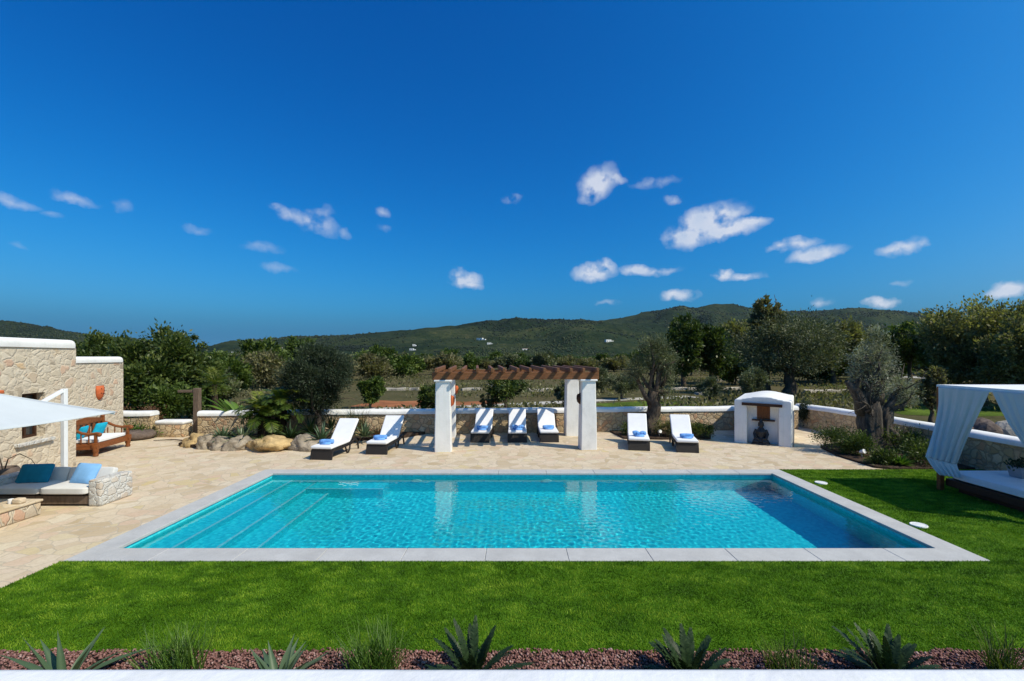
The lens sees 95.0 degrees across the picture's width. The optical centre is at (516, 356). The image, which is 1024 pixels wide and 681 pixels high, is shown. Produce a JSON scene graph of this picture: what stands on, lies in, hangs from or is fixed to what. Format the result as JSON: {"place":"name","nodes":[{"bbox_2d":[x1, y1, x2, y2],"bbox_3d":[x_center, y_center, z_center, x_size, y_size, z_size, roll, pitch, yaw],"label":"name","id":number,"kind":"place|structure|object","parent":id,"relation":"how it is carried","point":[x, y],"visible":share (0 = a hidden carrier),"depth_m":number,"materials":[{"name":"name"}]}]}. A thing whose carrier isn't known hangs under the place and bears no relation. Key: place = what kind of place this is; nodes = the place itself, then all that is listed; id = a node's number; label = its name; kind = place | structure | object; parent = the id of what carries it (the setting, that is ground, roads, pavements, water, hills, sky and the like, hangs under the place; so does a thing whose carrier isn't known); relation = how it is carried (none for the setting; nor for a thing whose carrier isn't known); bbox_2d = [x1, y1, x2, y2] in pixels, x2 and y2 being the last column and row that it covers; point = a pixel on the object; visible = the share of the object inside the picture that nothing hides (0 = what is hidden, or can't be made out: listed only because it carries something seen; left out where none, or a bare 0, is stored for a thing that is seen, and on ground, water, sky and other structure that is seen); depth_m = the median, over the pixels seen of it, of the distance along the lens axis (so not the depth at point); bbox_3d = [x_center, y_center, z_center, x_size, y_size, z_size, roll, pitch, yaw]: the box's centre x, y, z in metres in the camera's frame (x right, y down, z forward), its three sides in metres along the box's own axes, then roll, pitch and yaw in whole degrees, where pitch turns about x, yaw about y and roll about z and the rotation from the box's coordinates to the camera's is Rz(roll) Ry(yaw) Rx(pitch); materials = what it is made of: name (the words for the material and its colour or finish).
{"place":"outdoors","nodes":[
{"label":"outdoors","id":0,"kind":"place"},
{"bbox_2d":[0,337,122,467],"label":"stone house","id":1,"kind":"structure","parent":0,"point":[35,369],"depth_m":12.05,"materials":[{"name":"beige stone"}]},
{"bbox_2d":[22,393,36,438],"bbox_3d":[-12.030,1.450,11.456,0.070,1.100,0.700,0,0,-11],"label":"window","id":2,"kind":"structure","parent":1,"relation":"in","point":[29,431],"depth_m":11.65,"materials":[{"name":"brown glass"}]},
{"bbox_2d":[0,322,135,341],"bbox_3d":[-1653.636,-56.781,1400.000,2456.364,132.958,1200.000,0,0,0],"label":"hill","id":3,"kind":"structure","parent":0,"point":[39,332],"depth_m":1252.74,"materials":[{"name":"plant"}]},
{"bbox_2d":[344,400,501,407],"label":"soil","id":4,"kind":"structure","parent":0,"point":[383,403],"depth_m":30.88,"materials":[{"name":"soil"}]},
{"bbox_2d":[235,326,666,356],"bbox_3d":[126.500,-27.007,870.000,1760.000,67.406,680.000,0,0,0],"label":"hill","id":5,"kind":"structure","parent":0,"point":[622,343],"depth_m":787.02,"materials":[{"name":"plant"}]},
{"bbox_2d":[196,318,713,351],"bbox_3d":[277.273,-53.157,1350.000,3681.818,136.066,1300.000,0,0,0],"label":"hill","id":6,"kind":"structure","parent":0,"point":[466,331],"depth_m":1189.97,"materials":[{"name":"plant"}]},
{"bbox_2d":[0,303,943,356],"bbox_3d":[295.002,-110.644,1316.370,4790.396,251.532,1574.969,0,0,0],"label":"hill woodland","id":7,"kind":"object","parent":6,"relation":"on","point":[350,347],"visible":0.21,"depth_m":1207.29,"materials":[{"name":"plant"}]},
{"bbox_2d":[0,427,976,587],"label":"terrace","id":8,"kind":"structure","parent":0,"point":[168,476],"depth_m":13.13,"materials":[{"name":"stone"}]},
{"bbox_2d":[0,499,42,527],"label":"stone table","id":9,"kind":"object","parent":8,"relation":"on","point":[15,513],"visible":0.87,"depth_m":8.54,"materials":[{"name":"stone"}]},
{"bbox_2d":[0,389,116,466],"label":"parasol","id":10,"kind":"object","parent":8,"relation":"on","point":[17,412],"visible":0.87,"depth_m":8.66,"materials":[{"name":"fabric"}]},
{"bbox_2d":[0,467,131,505],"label":"outdoor sofa","id":11,"kind":"object","parent":8,"relation":"on","point":[106,485],"visible":0.74,"depth_m":9.46,"materials":[{"name":"fabric"}]},
{"bbox_2d":[15,463,54,482],"bbox_3d":[-9.980,2.430,9.740,0.614,0.364,0.240,0,0,-6],"label":"throw pillow","id":12,"kind":"object","parent":11,"relation":"on","point":[35,473],"visible":1,"depth_m":9.68,"materials":[{"name":"teal fabric"}]},
{"bbox_2d":[69,463,101,483],"bbox_3d":[-8.900,2.420,9.700,0.554,0.381,0.246,0,0,10],"label":"throw pillow","id":13,"kind":"object","parent":11,"relation":"on","point":[84,473],"visible":0.94,"depth_m":9.63,"materials":[{"name":"blue fabric"}]},
{"bbox_2d":[76,414,132,456],"bbox_3d":[-13.052,2.445,14.748,0.957,1.110,1.712,0,0,-11],"label":"carved bench","id":14,"kind":"object","parent":8,"relation":"on","point":[94,442],"visible":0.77,"depth_m":14.56,"materials":[{"name":"brown wood"}]},
{"bbox_2d":[123,429,156,440],"bbox_3d":[-13.800,2.841,17.050,1.200,0.318,1.200,0,0,0],"label":"boulder","id":15,"kind":"object","parent":8,"relation":"on","point":[139,434],"visible":0.66,"depth_m":16.80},
{"bbox_2d":[123,410,158,430],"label":"garden wall","id":16,"kind":"structure","parent":8,"relation":"on","point":[138,417],"depth_m":17.38,"materials":[{"name":"stone"}]},
{"bbox_2d":[155,419,192,436],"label":"garden wall","id":17,"kind":"structure","parent":8,"relation":"on","point":[175,427],"depth_m":17.37,"materials":[{"name":"stone"}]},
{"bbox_2d":[177,388,200,432],"bbox_3d":[-12.510,2.120,17.950,0.840,1.800,0.180,0,0,0],"label":"wooden post","id":18,"kind":"object","parent":8,"relation":"on","point":[196,392],"visible":0.76,"depth_m":17.86,"materials":[{"name":"wood"}]},
{"bbox_2d":[187,367,238,409],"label":"young palm","id":19,"kind":"object","parent":8,"relation":"on","point":[214,376],"visible":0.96,"depth_m":19.50,"materials":[{"name":"green plant"}]},
{"bbox_2d":[310,418,358,459],"bbox_3d":[-5.545,2.511,14.440,0.684,0.987,1.783,0,0,7],"label":"sun lounger","id":20,"kind":"object","parent":8,"relation":"on","point":[343,432],"visible":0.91,"depth_m":14.64,"materials":[{"name":"fabric"}]},
{"bbox_2d":[366,415,404,454],"bbox_3d":[-4.203,2.511,15.179,0.684,0.987,1.782,0,0,4],"label":"sun lounger","id":21,"kind":"object","parent":8,"relation":"on","point":[392,425],"visible":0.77,"depth_m":15.39,"materials":[{"name":"fabric"}]},
{"bbox_2d":[470,409,493,442],"bbox_3d":[-1.231,2.511,17.168,0.684,0.987,1.782,0,0,2],"label":"sun lounger","id":22,"kind":"object","parent":8,"relation":"on","point":[484,416],"visible":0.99,"depth_m":17.41,"materials":[{"name":"fabric"}]},
{"bbox_2d":[197,405,798,433],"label":"garden wall","id":23,"kind":"structure","parent":8,"relation":"on","point":[608,419],"depth_m":18.20,"materials":[{"name":"stone"}]},
{"bbox_2d":[432,365,598,451],"bbox_3d":[-0.099,1.671,16.347,5.320,2.658,3.675,0,0,-4],"label":"pergola","id":24,"kind":"object","parent":8,"relation":"on","point":[580,420],"visible":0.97,"depth_m":15.03,"materials":[{"name":"white paint"}]},
{"bbox_2d":[508,409,526,442],"bbox_3d":[0.037,2.511,17.169,0.684,0.987,1.782,0,0,0],"label":"sun lounger","id":25,"kind":"object","parent":8,"relation":"on","point":[517,416],"visible":0.98,"depth_m":17.43,"materials":[{"name":"fabric"}]},
{"bbox_2d":[125,475,927,547],"bbox_3d":[0.155,3.675,9.610,12.750,1.290,4.720,0,0,0],"label":"pool basin","id":26,"kind":"object","parent":8,"relation":"in","point":[798,488],"visible":0.05,"depth_m":11.97,"materials":[{"name":"tile"}]},
{"bbox_2d":[131,477,920,548],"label":"water","id":27,"kind":"structure","parent":26,"relation":"in","point":[522,512],"depth_m":9.03,"materials":[{"name":"liquid"}]},
{"bbox_2d":[537,409,558,441],"bbox_3d":[1.137,2.511,17.219,0.684,0.987,1.782,0,0,-1],"label":"sun lounger","id":28,"kind":"object","parent":8,"relation":"on","point":[545,416],"visible":0.92,"depth_m":17.51,"materials":[{"name":"fabric"}]},
{"bbox_2d":[627,413,649,450],"bbox_3d":[4.086,2.511,15.770,0.684,0.987,1.783,0,0,12],"label":"sun lounger","id":29,"kind":"object","parent":8,"relation":"on","point":[637,421],"visible":0.98,"depth_m":16.05,"materials":[{"name":"fabric"}]},
{"bbox_2d":[669,414,698,452],"bbox_3d":[5.494,2.511,15.443,0.684,0.987,1.782,0,0,11],"label":"sun lounger","id":30,"kind":"object","parent":8,"relation":"on","point":[680,424],"visible":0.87,"depth_m":15.71,"materials":[{"name":"fabric"}]},
{"bbox_2d":[752,419,769,445],"bbox_3d":[8.351,2.545,16.016,0.549,0.928,0.392,0,0,32],"label":"stone statue","id":31,"kind":"object","parent":8,"relation":"on","point":[761,433],"visible":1,"depth_m":15.92,"materials":[{"name":"stone"}]},
{"bbox_2d":[734,391,793,446],"bbox_3d":[9.158,2.231,17.176,1.800,1.739,3.178,0,0,32],"label":"garden shrine","id":32,"kind":"object","parent":8,"relation":"on","point":[773,411],"visible":0.91,"depth_m":16.10,"materials":[{"name":"white paint"}]},
{"bbox_2d":[795,403,1023,470],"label":"garden wall","id":33,"kind":"structure","parent":8,"relation":"on","point":[987,451],"depth_m":12.78,"materials":[{"name":"stone"}]},
{"bbox_2d":[0,669,1023,680],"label":"parapet wall","id":34,"kind":"structure","parent":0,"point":[508,675],"depth_m":1.47,"materials":[{"name":"paint"}]},
{"bbox_2d":[0,469,1023,651],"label":"lawn","id":35,"kind":"structure","parent":0,"point":[575,608],"depth_m":5.67,"materials":[{"name":"plant"}]},
{"bbox_2d":[925,384,1023,511],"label":"canopy bed","id":36,"kind":"object","parent":35,"relation":"on","point":[959,407],"visible":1,"depth_m":9.92,"materials":[{"name":"white fabric"}]},
{"bbox_2d":[1003,456,1023,478],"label":"pillow","id":37,"kind":"object","parent":36,"relation":"on","point":[1015,468],"visible":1,"depth_m":9.71,"materials":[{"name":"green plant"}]},
{"bbox_2d":[0,647,1023,669],"bbox_3d":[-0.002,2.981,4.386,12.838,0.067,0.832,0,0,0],"label":"gravel","id":38,"kind":"structure","parent":0,"point":[747,663],"depth_m":4.61,"materials":[{"name":"gravel"}]},
{"bbox_2d":[0,626,159,669],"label":"sword plant","id":39,"kind":"object","parent":38,"relation":"on","point":[53,662],"visible":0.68,"depth_m":4.33,"materials":[{"name":"green plant"}]},
{"bbox_2d":[114,610,227,669],"bbox_3d":[-3.208,2.723,4.354,0.918,0.556,0.948,0,0,0],"label":"herb bush","id":40,"kind":"object","parent":38,"relation":"on","point":[186,656],"visible":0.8,"depth_m":4.39,"materials":[{"name":"green plant"}]},
{"bbox_2d":[224,634,329,669],"bbox_3d":[-2.163,2.824,4.253,0.922,0.380,0.925,0,0,13],"label":"sword plant","id":41,"kind":"object","parent":38,"relation":"on","point":[290,658],"visible":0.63,"depth_m":4.38,"materials":[{"name":"green plant"}]},
{"bbox_2d":[322,607,415,669],"bbox_3d":[-1.335,2.726,4.438,1.021,0.550,0.881,0,0,-45],"label":"herb bush","id":42,"kind":"object","parent":38,"relation":"on","point":[385,659],"visible":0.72,"depth_m":4.41,"materials":[{"name":"green plant"}]},
{"bbox_2d":[425,615,532,669],"bbox_3d":[-0.365,2.702,4.275,0.856,0.476,0.785,0,0,-37],"label":"agave","id":43,"kind":"object","parent":38,"relation":"on","point":[463,656],"visible":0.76,"depth_m":4.34,"materials":[{"name":"green plant"}]},
{"bbox_2d":[643,623,741,669],"bbox_3d":[1.609,2.762,4.254,0.934,0.487,0.813,0,0,30],"label":"agave","id":44,"kind":"object","parent":38,"relation":"on","point":[676,656],"visible":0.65,"depth_m":4.35,"materials":[{"name":"green plant"}]},
{"bbox_2d":[754,628,831,669],"bbox_3d":[2.612,2.824,4.435,0.692,0.354,0.662,0,0,-36],"label":"herb bush","id":45,"kind":"object","parent":38,"relation":"on","point":[795,659],"visible":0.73,"depth_m":4.45,"materials":[{"name":"green plant"}]},
{"bbox_2d":[825,623,941,669],"bbox_3d":[3.380,2.786,4.295,0.897,0.643,0.976,0,0,25],"label":"agave","id":46,"kind":"object","parent":38,"relation":"on","point":[890,655],"visible":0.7,"depth_m":4.35,"materials":[{"name":"green plant"}]},
{"bbox_2d":[957,613,1023,669],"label":"herb bush","id":47,"kind":"object","parent":38,"relation":"on","point":[997,661],"visible":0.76,"depth_m":4.41,"materials":[{"name":"green plant"}]},
{"bbox_2d":[0,0,1023,346],"label":"sky","id":48,"kind":"structure","parent":0,"point":[222,170],"materials":[{"name":"blue"}]},
{"bbox_2d":[178,430,974,468],"bbox_3d":[-1.800,2.975,15.658,28.400,0.150,6.477,0,0,0],"label":"planting bed","id":49,"kind":"object","parent":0,"point":[852,457],"visible":0.27,"depth_m":14.53,"materials":[{"name":"soil"}]},
{"bbox_2d":[221,435,251,450],"bbox_3d":[-8.978,2.830,15.210,0.966,0.536,0.867,0,0,0],"label":"boulder","id":50,"kind":"object","parent":49,"relation":"on","point":[237,443],"visible":0.59,"depth_m":14.94,"materials":[{"name":"stone"}]},
{"bbox_2d":[246,434,292,451],"bbox_3d":[-7.806,2.812,15.147,1.265,0.590,1.286,0,0,41],"label":"boulder","id":51,"kind":"object","parent":49,"relation":"on","point":[274,443],"visible":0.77,"depth_m":14.74,"materials":[{"name":"stone"}]},
{"bbox_2d":[232,387,308,437],"bbox_3d":[-8.590,1.903,16.666,2.589,2.130,2.178,0,0,-38],"label":"palm cluster","id":52,"kind":"object","parent":49,"relation":"on","point":[266,408],"visible":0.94,"depth_m":16.16,"materials":[{"name":"green plant"}]},
{"bbox_2d":[287,433,318,451],"bbox_3d":[-6.772,2.811,15.156,1.084,0.614,0.894,0,0,0],"label":"boulder","id":53,"kind":"object","parent":49,"relation":"on","point":[301,443],"visible":0.66,"depth_m":14.91,"materials":[{"name":"stone"}]},
{"bbox_2d":[274,339,365,435],"bbox_3d":[-7.235,1.165,17.172,2.875,3.730,2.806,0,0,0],"label":"rounded tree","id":54,"kind":"object","parent":49,"relation":"on","point":[316,379],"visible":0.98,"depth_m":16.78,"materials":[{"name":"green plant"}]},
{"bbox_2d":[616,330,683,434],"bbox_3d":[5.131,1.033,18.076,2.576,4.110,1.777,0,0,0],"label":"gnarled olive","id":55,"kind":"object","parent":49,"relation":"on","point":[652,397],"visible":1,"depth_m":17.88,"materials":[{"name":"green plant"}]},
{"bbox_2d":[690,420,716,438],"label":"shrub","id":56,"kind":"object","parent":49,"relation":"on","point":[705,429],"visible":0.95,"depth_m":16.87,"materials":[{"name":"green plant"}]},
{"bbox_2d":[808,420,858,451],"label":"shrub","id":57,"kind":"object","parent":49,"relation":"on","point":[835,433],"visible":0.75,"depth_m":14.60,"materials":[{"name":"green plant"}]},
{"bbox_2d":[833,428,882,455],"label":"shrub","id":58,"kind":"object","parent":49,"relation":"on","point":[854,443],"visible":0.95,"depth_m":14.00,"materials":[{"name":"green plant"}]},
{"bbox_2d":[860,442,901,465],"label":"shrub","id":59,"kind":"object","parent":49,"relation":"on","point":[883,455],"visible":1,"depth_m":12.82,"materials":[{"name":"green plant"}]},
{"bbox_2d":[842,321,926,451],"bbox_3d":[11.404,0.936,14.833,2.682,4.359,1.439,0,0,0],"label":"ancient olive","id":60,"kind":"object","parent":49,"relation":"on","point":[874,414],"visible":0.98,"depth_m":14.74,"materials":[{"name":"green plant"}]},
{"bbox_2d":[875,423,928,452],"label":"shrub","id":61,"kind":"object","parent":49,"relation":"on","point":[893,438],"visible":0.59,"depth_m":14.45,"materials":[{"name":"green plant"}]},
{"bbox_2d":[893,432,936,466],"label":"shrub","id":62,"kind":"object","parent":49,"relation":"on","point":[913,451],"visible":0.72,"depth_m":13.02,"materials":[{"name":"green plant"}]},
{"bbox_2d":[164,366,1005,422],"bbox_3d":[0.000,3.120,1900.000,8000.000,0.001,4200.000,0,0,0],"label":"ground","id":63,"kind":"structure","parent":0,"point":[393,395],"depth_m":39.29,"materials":[{"name":"soil"}]},
{"bbox_2d":[76,326,132,356],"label":"carob tree","id":64,"kind":"object","parent":63,"relation":"on","point":[91,347],"visible":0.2,"depth_m":23.98,"materials":[{"name":"green plant"}]},
{"bbox_2d":[123,362,169,410],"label":"carob tree","id":65,"kind":"object","parent":63,"relation":"on","point":[135,378],"visible":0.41,"depth_m":19.94,"materials":[{"name":"green plant"}]},
{"bbox_2d":[99,317,214,419],"bbox_3d":[-17.221,0.676,22.446,4.753,5.049,4.148,0,0,0],"label":"carob tree","id":66,"kind":"object","parent":63,"relation":"on","point":[170,355],"visible":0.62,"depth_m":21.80,"materials":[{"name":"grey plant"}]},
{"bbox_2d":[132,381,206,418],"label":"carob tree","id":67,"kind":"object","parent":63,"relation":"on","point":[173,400],"visible":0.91,"depth_m":19.73,"materials":[{"name":"green plant"}]},
{"bbox_2d":[184,353,231,416],"bbox_3d":[-15.506,1.517,23.055,3.017,3.367,2.372,0,0,0],"label":"carob tree","id":68,"kind":"object","parent":63,"relation":"on","point":[217,365],"visible":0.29,"depth_m":22.81,"materials":[{"name":"green plant"}]},
{"bbox_2d":[218,367,242,409],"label":"field bush","id":69,"kind":"object","parent":63,"relation":"on","point":[232,391],"visible":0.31,"depth_m":25.88,"materials":[{"name":"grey plant"}]},
{"bbox_2d":[215,353,255,398],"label":"field bush","id":70,"kind":"object","parent":63,"relation":"on","point":[241,370],"visible":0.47,"depth_m":29.53,"materials":[{"name":"green plant"}]},
{"bbox_2d":[235,347,286,389],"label":"tree","id":71,"kind":"object","parent":63,"relation":"on","point":[263,363],"visible":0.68,"depth_m":42.40,"materials":[{"name":"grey plant"}]},
{"bbox_2d":[236,336,285,360],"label":"belt tree","id":72,"kind":"object","parent":63,"relation":"on","point":[267,344],"visible":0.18,"depth_m":50.19,"materials":[{"name":"green plant"}]},
{"bbox_2d":[280,335,316,358],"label":"belt tree","id":73,"kind":"object","parent":63,"relation":"on","point":[290,346],"visible":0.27,"depth_m":74.54,"materials":[{"name":"green plant"}]},
{"bbox_2d":[355,374,386,407],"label":"field bush","id":74,"kind":"object","parent":63,"relation":"on","point":[375,384],"visible":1,"depth_m":27.68,"materials":[{"name":"green plant"}]},
{"bbox_2d":[350,351,396,379],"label":"tree","id":75,"kind":"object","parent":63,"relation":"on","point":[372,364],"visible":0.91,"depth_m":60.77,"materials":[{"name":"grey plant"}]},
{"bbox_2d":[387,350,427,377],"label":"tree","id":76,"kind":"object","parent":63,"relation":"on","point":[408,364],"visible":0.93,"depth_m":68.67,"materials":[{"name":"green plant"}]},
{"bbox_2d":[416,383,435,408],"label":"citrus bush","id":77,"kind":"object","parent":63,"relation":"on","point":[426,395],"visible":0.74,"depth_m":20.86,"materials":[{"name":"green plant"}]},
{"bbox_2d":[421,351,463,370],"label":"belt tree","id":78,"kind":"object","parent":63,"relation":"on","point":[449,360],"visible":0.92,"depth_m":77.38,"materials":[{"name":"green plant"}]},
{"bbox_2d":[485,380,528,407],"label":"citrus tree","id":79,"kind":"object","parent":63,"relation":"on","point":[501,390],"visible":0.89,"depth_m":22.10,"materials":[{"name":"green plant"}]},
{"bbox_2d":[494,352,519,368],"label":"belt tree","id":80,"kind":"object","parent":63,"relation":"on","point":[507,360],"visible":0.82,"depth_m":100.83,"materials":[{"name":"green plant"}]},
{"bbox_2d":[529,349,556,366],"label":"belt tree","id":81,"kind":"object","parent":63,"relation":"on","point":[542,358],"visible":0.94,"depth_m":96.82,"materials":[{"name":"green plant"}]},
{"bbox_2d":[184,369,1000,428],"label":"field scrub","id":82,"kind":"object","parent":63,"relation":"on","point":[836,396],"visible":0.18,"depth_m":35.29,"materials":[{"name":"green plant"}]},
{"bbox_2d":[596,353,629,371],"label":"belt tree","id":83,"kind":"object","parent":63,"relation":"on","point":[611,363],"visible":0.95,"depth_m":93.80,"materials":[{"name":"green plant"}]},
{"bbox_2d":[604,373,640,398],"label":"olive sapling","id":84,"kind":"object","parent":63,"relation":"on","point":[621,387],"visible":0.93,"depth_m":33.66,"materials":[{"name":"green plant"}]},
{"bbox_2d":[663,312,706,386],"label":"tree","id":85,"kind":"object","parent":63,"relation":"on","point":[689,344],"visible":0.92,"depth_m":45.06,"materials":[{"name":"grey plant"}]},
{"bbox_2d":[694,375,725,400],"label":"olive sapling","id":86,"kind":"object","parent":63,"relation":"on","point":[704,388],"visible":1,"depth_m":30.73,"materials":[{"name":"green plant"}]},
{"bbox_2d":[694,322,737,386],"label":"tree","id":87,"kind":"object","parent":63,"relation":"on","point":[714,356],"visible":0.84,"depth_m":45.79,"materials":[{"name":"green plant"}]},
{"bbox_2d":[713,350,754,384],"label":"belt tree","id":88,"kind":"object","parent":63,"relation":"on","point":[730,376],"visible":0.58,"depth_m":50.01,"materials":[{"name":"green plant"}]},
{"bbox_2d":[715,318,758,383],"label":"tree","id":89,"kind":"object","parent":63,"relation":"on","point":[735,328],"visible":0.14,"depth_m":50.75,"materials":[{"name":"green plant"}]},
{"bbox_2d":[735,366,774,393],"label":"olive sapling","id":90,"kind":"object","parent":63,"relation":"on","point":[752,380],"visible":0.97,"depth_m":29.57,"materials":[{"name":"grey plant"}]},
{"bbox_2d":[746,293,786,390],"bbox_3d":[20.093,-0.956,38.016,2.994,8.311,2.842,0,0,-34],"label":"tree","id":91,"kind":"object","parent":63,"relation":"on","point":[758,307],"visible":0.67,"depth_m":37.75,"materials":[{"name":"green plant"}]},
{"bbox_2d":[721,295,863,396],"bbox_3d":[21.766,-0.889,37.283,9.760,8.178,8.529,0,0,39],"label":"olive tree","id":92,"kind":"object","parent":63,"relation":"on","point":[787,353],"visible":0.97,"depth_m":36.12,"materials":[{"name":"green plant"}]},
{"bbox_2d":[814,363,858,381],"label":"belt tree","id":93,"kind":"object","parent":63,"relation":"on","point":[840,371],"visible":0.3,"depth_m":53.81,"materials":[{"name":"green plant"}]},
{"bbox_2d":[868,319,919,380],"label":"belt tree","id":94,"kind":"object","parent":63,"relation":"on","point":[906,364],"visible":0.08,"depth_m":54.58,"materials":[{"name":"green plant"}]},
{"bbox_2d":[912,365,948,422],"bbox_3d":[19.367,1.796,22.090,1.540,2.809,1.285,0,0,26],"label":"field bush","id":95,"kind":"object","parent":63,"relation":"on","point":[933,376],"visible":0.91,"depth_m":21.87,"materials":[{"name":"green plant"}]},
{"bbox_2d":[898,290,1023,403],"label":"tree","id":96,"kind":"object","parent":63,"relation":"on","point":[957,334],"visible":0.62,"depth_m":30.79,"materials":[{"name":"green plant"}]},
{"bbox_2d":[972,418,1016,436],"bbox_3d":[18.532,2.882,17.391,4.199,1.285,1.760,0,0,0],"label":"rock pile","id":97,"kind":"object","parent":63,"relation":"on","point":[998,427],"visible":0.22,"depth_m":16.96,"materials":[{"name":"stone"}]},
{"bbox_2d":[966,298,1023,383],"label":"tree","id":98,"kind":"object","parent":63,"relation":"on","point":[1003,352],"visible":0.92,"depth_m":26.64,"materials":[{"name":"green plant"}]},
{"bbox_2d":[596,401,711,406],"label":"meadow","id":99,"kind":"structure","parent":0,"point":[631,404],"depth_m":30.20,"materials":[{"name":"green plant"}]},
{"bbox_2d":[599,304,950,331],"bbox_3d":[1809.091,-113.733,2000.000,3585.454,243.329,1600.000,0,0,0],"label":"hill","id":100,"kind":"structure","parent":0,"point":[734,309],"depth_m":1835.34,"materials":[{"name":"plant"}]},
{"bbox_2d":[894,406,1003,415],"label":"meadow","id":101,"kind":"structure","parent":0,"point":[985,411],"depth_m":26.41,"materials":[{"name":"green plant"}]},
{"label":"meadow","id":102,"kind":"structure","parent":0,"visible":0},
{"bbox_2d":[801,313,883,385],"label":"tree","id":103,"kind":"object","parent":102,"relation":"on","point":[856,332],"visible":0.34,"depth_m":47.51,"materials":[{"name":"green plant"}]},
{"bbox_2d":[879,320,921,383],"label":"tree","id":104,"kind":"object","parent":102,"relation":"on","point":[907,347],"visible":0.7,"depth_m":49.57,"materials":[{"name":"green plant"}]},
{"label":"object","id":105,"kind":"structure","parent":0,"visible":0},
{"bbox_2d":[64,469,989,560],"bbox_3d":[0.155,3.000,9.590,13.510,0.050,5.500,0,0,0],"label":"pool coping","id":106,"kind":"object","parent":105,"relation":"on","point":[115,549],"visible":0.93,"depth_m":7.19,"materials":[{"name":"grey stone"}]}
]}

